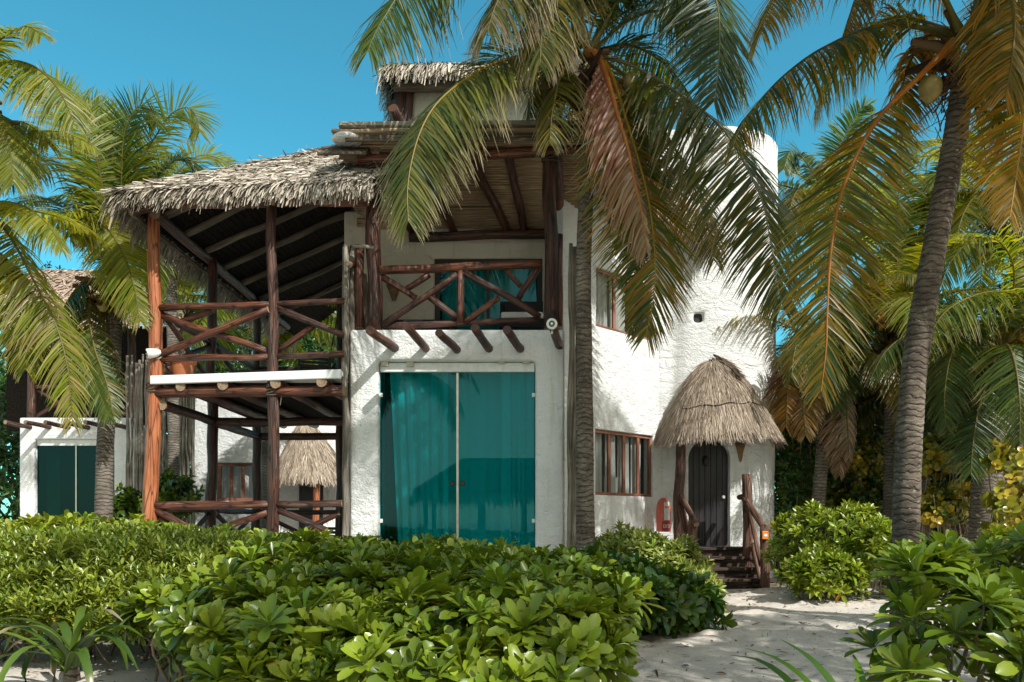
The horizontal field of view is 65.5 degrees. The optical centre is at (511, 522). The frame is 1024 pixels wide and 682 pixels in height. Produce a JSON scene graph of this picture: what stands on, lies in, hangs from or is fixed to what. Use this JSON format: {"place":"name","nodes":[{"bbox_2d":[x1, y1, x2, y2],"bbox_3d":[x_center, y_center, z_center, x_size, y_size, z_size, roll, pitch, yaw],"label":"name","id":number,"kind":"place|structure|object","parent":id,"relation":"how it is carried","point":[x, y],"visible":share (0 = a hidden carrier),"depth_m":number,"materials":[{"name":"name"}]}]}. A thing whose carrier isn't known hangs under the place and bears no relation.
{"place":"outdoors","nodes":[
{"label":"outdoors","id":0,"kind":"place"},
{"bbox_2d":[393,319,457,329],"bbox_3d":[-1.425,-3.066,13.000,1.050,0.369,0.500,0,0,0],"label":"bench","id":1,"kind":"object","parent":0,"point":[420,320],"visible":0.1,"depth_m":12.76,"materials":[{"name":"black wood"}]},
{"bbox_2d":[0,524,1005,681],"bbox_3d":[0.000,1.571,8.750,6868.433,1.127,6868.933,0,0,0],"label":"ground","id":2,"kind":"structure","parent":0,"point":[707,652],"depth_m":7.37,"materials":[{"name":"beige sand"}]},
{"bbox_2d":[0,357,19,520],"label":"background tree","id":3,"kind":"object","parent":2,"relation":"on","point":[9,460],"visible":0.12,"depth_m":27.56,"materials":[{"name":"green plant"}]},
{"bbox_2d":[0,21,100,199],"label":"coconut palm","id":4,"kind":"object","parent":2,"relation":"on","point":[26,163],"visible":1,"depth_m":10.06,"materials":[{"name":"green plant"}]},
{"bbox_2d":[0,120,130,436],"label":"coconut palm","id":5,"kind":"object","parent":2,"relation":"on","point":[18,297],"visible":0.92,"depth_m":10.80,"materials":[{"name":"green plant"}]},
{"bbox_2d":[0,605,142,681],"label":"spider lily","id":6,"kind":"object","parent":2,"relation":"on","point":[73,652],"visible":0.98,"depth_m":5.63,"materials":[{"name":"green plant"}]},
{"bbox_2d":[0,254,166,518],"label":"background tree","id":7,"kind":"object","parent":2,"relation":"on","point":[45,266],"depth_m":33.84,"materials":[{"name":"green plant"}]},
{"bbox_2d":[0,509,195,534],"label":"naupaka shrub","id":8,"kind":"object","parent":2,"relation":"on","point":[46,521],"visible":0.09,"depth_m":8.99,"materials":[{"name":"green plant"}]},
{"bbox_2d":[0,61,241,521],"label":"coconut palm","id":9,"kind":"object","parent":2,"relation":"on","point":[117,286],"visible":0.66,"depth_m":13.05,"materials":[{"name":"green plant"}]},
{"bbox_2d":[113,481,141,524],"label":"leafy plant","id":10,"kind":"object","parent":2,"relation":"on","point":[127,499],"visible":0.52,"depth_m":13.47,"materials":[{"name":"green plant"}]},
{"bbox_2d":[33,141,234,482],"bbox_3d":[-8.473,-3.601,19.384,5.766,9.549,5.344,0,0,0],"label":"coconut palm","id":11,"kind":"object","parent":2,"relation":"on","point":[173,421],"visible":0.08,"depth_m":19.38,"materials":[{"name":"green plant"}]},
{"bbox_2d":[0,516,290,669],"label":"buttonwood hedge","id":12,"kind":"object","parent":2,"relation":"on","point":[50,576],"visible":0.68,"depth_m":6.68,"materials":[{"name":"green plant"}]},
{"bbox_2d":[88,267,227,471],"bbox_3d":[-10.397,-3.716,25.195,5.012,10.166,5.703,0,0,-44],"label":"coconut palm","id":13,"kind":"object","parent":2,"relation":"on","point":[187,313],"visible":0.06,"depth_m":24.86,"materials":[{"name":"green plant"}]},
{"bbox_2d":[125,354,195,524],"bbox_3d":[-10.069,-1.821,22.808,2.264,6.046,0.225,0,0,10],"label":"pole screen","id":14,"kind":"object","parent":2,"relation":"on","point":[188,424],"visible":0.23,"depth_m":22.87,"materials":[{"name":"grey wood"}]},
{"bbox_2d":[0,268,336,534],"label":"neighbour villa","id":15,"kind":"object","parent":2,"relation":"on","point":[57,472],"visible":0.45,"depth_m":25.59,"materials":[{"name":"white paint"}]},
{"bbox_2d":[38,446,74,518],"bbox_3d":[-13.800,-0.768,24.145,1.160,3.095,0.010,0,0,0],"label":"glass door","id":16,"kind":"structure","parent":15,"relation":"in","point":[56,464],"depth_m":24.14,"materials":[{"name":"teal glass"}]},
{"bbox_2d":[77,446,95,520],"bbox_3d":[-12.600,-0.768,24.145,1.160,3.095,0.010,0,0,0],"label":"glass door","id":17,"kind":"structure","parent":15,"relation":"in","point":[86,455],"depth_m":24.14,"materials":[{"name":"teal glass"}]},
{"bbox_2d":[217,463,252,500],"bbox_3d":[-8.915,-1.325,26.452,1.670,1.250,0.305,0,0,0],"label":"window","id":18,"kind":"structure","parent":15,"relation":"in","point":[234,479],"depth_m":26.53,"materials":[{"name":"wood"}]},
{"bbox_2d":[299,481,322,531],"bbox_3d":[-6.700,-0.525,26.575,0.800,2.050,0.050,0,0,0],"label":"plank door","id":19,"kind":"structure","parent":15,"relation":"in","point":[305,491],"depth_m":26.55,"materials":[{"name":"black wood"}]},
{"bbox_2d":[140,465,204,526],"bbox_3d":[-7.383,0.003,16.558,1.286,2.412,2.132,0,0,17],"label":"leafy plant","id":20,"kind":"object","parent":2,"relation":"on","point":[182,489],"visible":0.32,"depth_m":16.81,"materials":[{"name":"green plant"}]},
{"bbox_2d":[162,346,251,469],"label":"background tree","id":21,"kind":"object","parent":2,"relation":"on","point":[237,367],"visible":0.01,"depth_m":30.90,"materials":[{"name":"green plant"}]},
{"bbox_2d":[161,277,336,528],"bbox_3d":[-6.886,-2.823,21.697,5.391,8.002,6.152,0,0,0],"label":"coconut palm","id":22,"kind":"object","parent":2,"relation":"on","point":[222,317],"visible":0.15,"depth_m":21.36,"materials":[{"name":"green plant"}]},
{"bbox_2d":[189,318,334,371],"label":"background tree","id":23,"kind":"object","parent":2,"relation":"on","point":[244,352],"depth_m":33.17,"materials":[{"name":"green plant"}]},
{"bbox_2d":[232,329,336,369],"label":"background tree","id":24,"kind":"object","parent":2,"relation":"on","point":[312,345],"visible":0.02,"depth_m":31.62,"materials":[{"name":"green plant"}]},
{"bbox_2d":[194,521,399,547],"bbox_3d":[-2.672,0.598,9.423,3.385,1.232,1.479,0,0,-12],"label":"naupaka shrub","id":25,"kind":"object","parent":2,"relation":"on","point":[257,531],"visible":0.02,"depth_m":9.39,"materials":[{"name":"green plant"}]},
{"bbox_2d":[107,556,501,681],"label":"naupaka shrub","id":26,"kind":"object","parent":2,"relation":"on","point":[274,632],"visible":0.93,"depth_m":4.62,"materials":[{"name":"green plant"}]},
{"bbox_2d":[328,527,341,539],"bbox_3d":[-3.213,0.573,14.964,0.660,0.955,0.770,0,0,-11],"label":"slatted chair","id":27,"kind":"object","parent":2,"relation":"on","point":[336,528],"visible":0.02,"depth_m":15.29,"materials":[{"name":"white"}]},
{"bbox_2d":[341,244,368,537],"bbox_3d":[-2.520,-1.589,12.986,0.209,5.382,1.863,0,0,0],"label":"pole screen","id":28,"kind":"object","parent":2,"relation":"on","point":[348,295],"visible":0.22,"depth_m":12.12,"materials":[{"name":"grey wood"}]},
{"bbox_2d":[170,527,548,658],"bbox_3d":[-1.230,0.631,7.340,3.759,1.172,3.979,0,0,0],"label":"naupaka shrub","id":29,"kind":"object","parent":2,"relation":"on","point":[360,565],"visible":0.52,"depth_m":6.30,"materials":[{"name":"green plant"}]},
{"bbox_2d":[94,58,786,577],"bbox_3d":[-0.379,-4.024,16.233,11.688,10.655,9.858,0,0,0],"label":"villa","id":30,"kind":"object","parent":2,"relation":"on","point":[462,430],"visible":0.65,"depth_m":13.00,"materials":[{"name":"white paint"}]},
{"bbox_2d":[146,348,161,358],"bbox_3d":[-5.574,-2.606,12.398,0.248,0.190,0.163,0,0,-40],"label":"security light","id":31,"kind":"object","parent":30,"relation":"attached to","point":[152,353],"visible":1,"depth_m":12.33,"materials":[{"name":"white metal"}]},
{"bbox_2d":[169,355,196,374],"bbox_3d":[-5.394,-2.478,13.000,0.480,0.405,0.480,0,0,0],"label":"plant pot","id":32,"kind":"object","parent":30,"relation":"on","point":[182,368],"visible":0.42,"depth_m":12.85,"materials":[{"name":"ceramic"}]},
{"bbox_2d":[235,370,292,372],"bbox_3d":[-4.400,-2.488,14.400,1.000,0.424,0.600,0,0,0],"label":"terrace table","id":33,"kind":"object","parent":30,"relation":"on","point":[240,371],"visible":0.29,"depth_m":14.10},
{"bbox_2d":[297,357,333,370],"bbox_3d":[-3.769,-2.753,15.262,0.660,0.955,0.770,0,0,-17],"label":"slatted chair","id":34,"kind":"object","parent":30,"relation":"on","point":[317,367],"visible":0.32,"depth_m":15.57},
{"bbox_2d":[386,284,398,300],"bbox_3d":[-2.099,-4.079,14.110,0.282,0.286,0.122,0,0,0],"label":"wall sconce","id":35,"kind":"object","parent":30,"relation":"attached to","point":[393,292],"depth_m":14.12,"materials":[{"name":"wicker"}]},
{"bbox_2d":[380,393,454,522],"bbox_3d":[-1.452,-0.773,12.319,1.199,3.085,0.078,0,0,0],"label":"glass door","id":36,"kind":"structure","parent":30,"relation":"in","point":[452,483],"depth_m":12.33,"materials":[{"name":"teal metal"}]},
{"bbox_2d":[435,259,541,329],"bbox_3d":[-0.420,-3.809,14.390,1.916,1.778,0.340,0,0,0],"label":"balcony door","id":37,"kind":"structure","parent":30,"relation":"in","point":[475,295],"depth_m":14.49,"materials":[{"name":"teal glass"}]},
{"bbox_2d":[460,393,534,522],"bbox_3d":[-0.238,-0.773,12.319,1.195,3.085,0.078,0,0,0],"label":"glass door","id":38,"kind":"structure","parent":30,"relation":"in","point":[462,483],"depth_m":12.33,"materials":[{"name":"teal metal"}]},
{"bbox_2d":[546,318,556,333],"bbox_3d":[0.561,-2.775,11.303,0.159,0.186,0.264,0,0,0],"label":"security light","id":39,"kind":"object","parent":30,"relation":"attached to","point":[551,323],"visible":1,"depth_m":11.19,"materials":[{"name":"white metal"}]},
{"bbox_2d":[595,429,650,496],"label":"window","id":40,"kind":"structure","parent":30,"relation":"in","point":[619,456],"depth_m":14.88,"materials":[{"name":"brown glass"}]},
{"bbox_2d":[596,268,649,339],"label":"window","id":41,"kind":"structure","parent":30,"relation":"in","point":[606,317],"depth_m":14.45,"materials":[{"name":"brown glass"}]},
{"bbox_2d":[656,498,670,531],"bbox_3d":[2.834,-0.139,14.877,0.280,0.640,0.266,0,0,0],"label":"fire extinguisher","id":42,"kind":"object","parent":30,"relation":"attached to","point":[663,515],"visible":1,"depth_m":14.81,"materials":[{"name":"red metal"}]},
{"bbox_2d":[678,493,698,556],"bbox_3d":[3.103,0.082,14.098,0.198,1.212,0.775,0,0,-12],"label":"stair handrail","id":43,"kind":"object","parent":30,"relation":"attached to","point":[690,527],"visible":0.82,"depth_m":14.05,"materials":[{"name":"brown wood"}]},
{"bbox_2d":[688,439,727,545],"bbox_3d":[3.770,-0.578,15.341,0.772,2.065,0.137,0,0,0],"label":"plank door","id":44,"kind":"structure","parent":30,"relation":"in","point":[707,465],"depth_m":15.34,"materials":[{"name":"black wood"}]},
{"bbox_2d":[735,442,745,461],"bbox_3d":[4.374,-1.335,15.251,0.233,0.374,0.101,0,0,0],"label":"wall sconce","id":45,"kind":"object","parent":30,"relation":"attached to","point":[740,446],"depth_m":15.24,"materials":[{"name":"wood"}]},
{"bbox_2d":[0,586,971,681],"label":"leaf litter","id":46,"kind":"object","parent":2,"relation":"on","point":[656,671],"visible":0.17,"depth_m":7.26,"materials":[{"name":"brown plant"}]},
{"bbox_2d":[337,552,666,681],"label":"naupaka shrub","id":47,"kind":"object","parent":2,"relation":"on","point":[553,623],"visible":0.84,"depth_m":4.39,"materials":[{"name":"green plant"}]},
{"bbox_2d":[567,243,576,547],"bbox_3d":[0.947,-1.521,12.201,0.154,5.445,0.356,0,0,36],"label":"pole screen","id":48,"kind":"object","parent":2,"relation":"on","point":[571,461],"visible":0.51,"depth_m":12.09,"materials":[{"name":"wood"}]},
{"bbox_2d":[496,544,650,614],"bbox_3d":[0.222,0.719,8.213,2.328,0.997,2.812,0,0,0],"label":"naupaka shrub","id":49,"kind":"object","parent":2,"relation":"on","point":[601,559],"visible":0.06,"depth_m":7.57,"materials":[{"name":"green plant"}]},
{"bbox_2d":[340,0,815,550],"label":"coconut palm","id":50,"kind":"object","parent":2,"relation":"on","point":[624,130],"visible":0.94,"depth_m":10.80,"materials":[{"name":"green plant"}]},
{"bbox_2d":[568,540,737,639],"bbox_3d":[1.320,0.753,8.443,2.098,1.100,1.971,0,0,0],"label":"naupaka shrub","id":51,"kind":"object","parent":2,"relation":"on","point":[692,601],"visible":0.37,"depth_m":8.16,"materials":[{"name":"green plant"}]},
{"bbox_2d":[595,518,728,612],"bbox_3d":[2.027,0.618,11.097,1.782,1.366,2.517,0,0,-43],"label":"narrow leaf shrub","id":52,"kind":"object","parent":2,"relation":"on","point":[650,544],"visible":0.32,"depth_m":11.02,"materials":[{"name":"green plant"}]},
{"bbox_2d":[698,546,777,588],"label":"entrance steps","id":53,"kind":"structure","parent":2,"relation":"on","point":[731,570],"depth_m":14.21,"materials":[{"name":"brown wood"}]},
{"bbox_2d":[737,474,769,587],"bbox_3d":[4.326,0.210,14.284,0.214,2.171,1.254,0,0,-6],"label":"stair handrail","id":54,"kind":"object","parent":53,"relation":"attached to","point":[751,548],"visible":0.85,"depth_m":14.27,"materials":[{"name":"brown wood"}]},
{"bbox_2d":[762,531,768,538],"bbox_3d":[4.335,0.224,13.633,0.110,0.140,0.034,0,0,0],"label":"post tag","id":55,"kind":"object","parent":54,"relation":"attached to","point":[765,534],"visible":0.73,"depth_m":13.62,"materials":[{"name":"orange plastic"}]},
{"bbox_2d":[731,640,866,681],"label":"spider lily","id":56,"kind":"object","parent":2,"relation":"on","point":[828,677],"visible":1,"depth_m":3.69,"materials":[{"name":"green plant"}]},
{"bbox_2d":[774,361,865,570],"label":"background tree","id":57,"kind":"object","parent":2,"relation":"on","point":[786,490],"visible":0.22,"depth_m":16.25,"materials":[{"name":"green plant"}]},
{"bbox_2d":[774,385,873,570],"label":"background tree","id":58,"kind":"object","parent":2,"relation":"on","point":[795,484],"depth_m":20.24,"materials":[{"name":"green plant"}]},
{"bbox_2d":[788,422,882,576],"bbox_3d":[7.149,-0.482,16.892,2.756,3.383,1.588,0,0,25],"label":"sea grape","id":59,"kind":"object","parent":2,"relation":"on","point":[867,481],"visible":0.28,"depth_m":16.60,"materials":[{"name":"green plant"}]},
{"bbox_2d":[760,498,922,603],"bbox_3d":[4.770,0.420,11.793,2.233,1.584,2.882,0,0,0],"label":"narrow leaf shrub","id":60,"kind":"object","parent":2,"relation":"on","point":[833,557],"visible":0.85,"depth_m":11.14,"materials":[{"name":"green plant"}]},
{"bbox_2d":[712,273,970,530],"bbox_3d":[6.403,-1.785,15.496,4.952,6.037,4.663,0,0,39],"label":"coconut palm","id":61,"kind":"object","parent":2,"relation":"on","point":[791,409],"visible":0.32,"depth_m":15.07,"materials":[{"name":"green plant"}]},
{"bbox_2d":[723,0,1023,630],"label":"coconut palm","id":62,"kind":"object","parent":2,"relation":"on","point":[983,78],"visible":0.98,"depth_m":8.37,"materials":[{"name":"green plant"}]},
{"bbox_2d":[777,95,973,309],"bbox_3d":[8.812,-4.809,21.344,6.338,11.919,5.789,0,0,41],"label":"coconut palm","id":63,"kind":"object","parent":2,"relation":"on","point":[788,166],"visible":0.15,"depth_m":20.31,"materials":[{"name":"green plant"}]},
{"bbox_2d":[777,333,973,494],"bbox_3d":[7.806,-1.583,17.610,4.637,5.081,4.607,0,0,41],"label":"coconut palm","id":64,"kind":"object","parent":2,"relation":"on","point":[868,396],"visible":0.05,"depth_m":17.17,"materials":[{"name":"green plant"}]},
{"bbox_2d":[777,269,981,540],"bbox_3d":[9.478,-2.634,19.428,6.717,7.729,4.089,0,0,0],"label":"background tree","id":65,"kind":"object","parent":2,"relation":"on","point":[947,303],"depth_m":19.05,"materials":[{"name":"green plant"}]},
{"bbox_2d":[758,150,1015,584],"bbox_3d":[7.335,-3.036,15.851,5.027,8.804,5.147,0,0,-31],"label":"coconut palm","id":66,"kind":"object","parent":2,"relation":"on","point":[898,295],"visible":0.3,"depth_m":15.13,"materials":[{"name":"green plant"}]},
{"bbox_2d":[866,589,937,636],"bbox_3d":[4.107,0.903,8.108,0.870,0.553,0.779,0,0,0],"label":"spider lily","id":67,"kind":"object","parent":2,"relation":"on","point":[899,612],"visible":0.08,"depth_m":8.15,"materials":[{"name":"green plant"}]},
{"bbox_2d":[799,118,1023,541],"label":"coconut palm","id":68,"kind":"object","parent":2,"relation":"on","point":[928,180],"visible":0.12,"depth_m":15.69,"materials":[{"name":"green plant"}]},
{"bbox_2d":[839,529,1023,681],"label":"naupaka shrub","id":69,"kind":"object","parent":2,"relation":"on","point":[986,612],"visible":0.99,"depth_m":3.85,"materials":[{"name":"green plant"}]},
{"bbox_2d":[846,335,1023,538],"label":"coconut palm","id":70,"kind":"object","parent":2,"relation":"on","point":[868,406],"visible":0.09,"depth_m":15.76,"materials":[{"name":"green plant"}]},
{"bbox_2d":[862,224,1023,544],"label":"coconut palm","id":71,"kind":"object","parent":2,"relation":"on","point":[995,387],"visible":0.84,"depth_m":13.04,"materials":[{"name":"green plant"}]},
{"bbox_2d":[864,134,1023,492],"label":"coconut palm","id":72,"kind":"object","parent":2,"relation":"on","point":[959,215],"visible":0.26,"depth_m":15.39,"materials":[{"name":"green plant"}]},
{"bbox_2d":[891,660,1001,681],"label":"spider lily","id":73,"kind":"object","parent":2,"relation":"on","point":[955,677],"visible":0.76,"depth_m":3.47,"materials":[{"name":"green plant"}]},
{"bbox_2d":[920,426,1003,583],"bbox_3d":[7.922,-0.273,14.452,2.201,2.967,1.672,0,0,0],"label":"sea grape","id":74,"kind":"object","parent":2,"relation":"on","point":[949,503],"visible":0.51,"depth_m":14.15,"materials":[{"name":"green plant"}]},
{"bbox_2d":[930,271,1013,539],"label":"background tree","id":75,"kind":"object","parent":2,"relation":"on","point":[947,476],"visible":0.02,"depth_m":18.57,"materials":[{"name":"green plant"}]},
{"bbox_2d":[959,474,1012,543],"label":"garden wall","id":76,"kind":"structure","parent":2,"relation":"on","point":[961,526],"depth_m":15.66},
{"bbox_2d":[957,520,1023,631],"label":"naupaka shrub","id":77,"kind":"object","parent":2,"relation":"on","point":[1008,553],"visible":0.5,"depth_m":6.52,"materials":[{"name":"green plant"}]},
{"bbox_2d":[977,436,1023,543],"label":"sea grape","id":78,"kind":"object","parent":2,"relation":"on","point":[1006,505],"visible":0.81,"depth_m":11.15,"materials":[{"name":"yellow plant"}]},
{"bbox_2d":[0,0,1022,519],"label":"sky","id":79,"kind":"structure","parent":0,"point":[277,78],"materials":[{"name":"blue"}]},
{"bbox_2d":[499,301,543,329],"bbox_3d":[0.160,-3.281,13.045,0.720,0.800,0.750,0,0,0],"label":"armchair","id":80,"kind":"object","parent":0,"point":[508,309],"visible":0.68,"depth_m":12.70,"materials":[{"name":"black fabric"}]}
]}

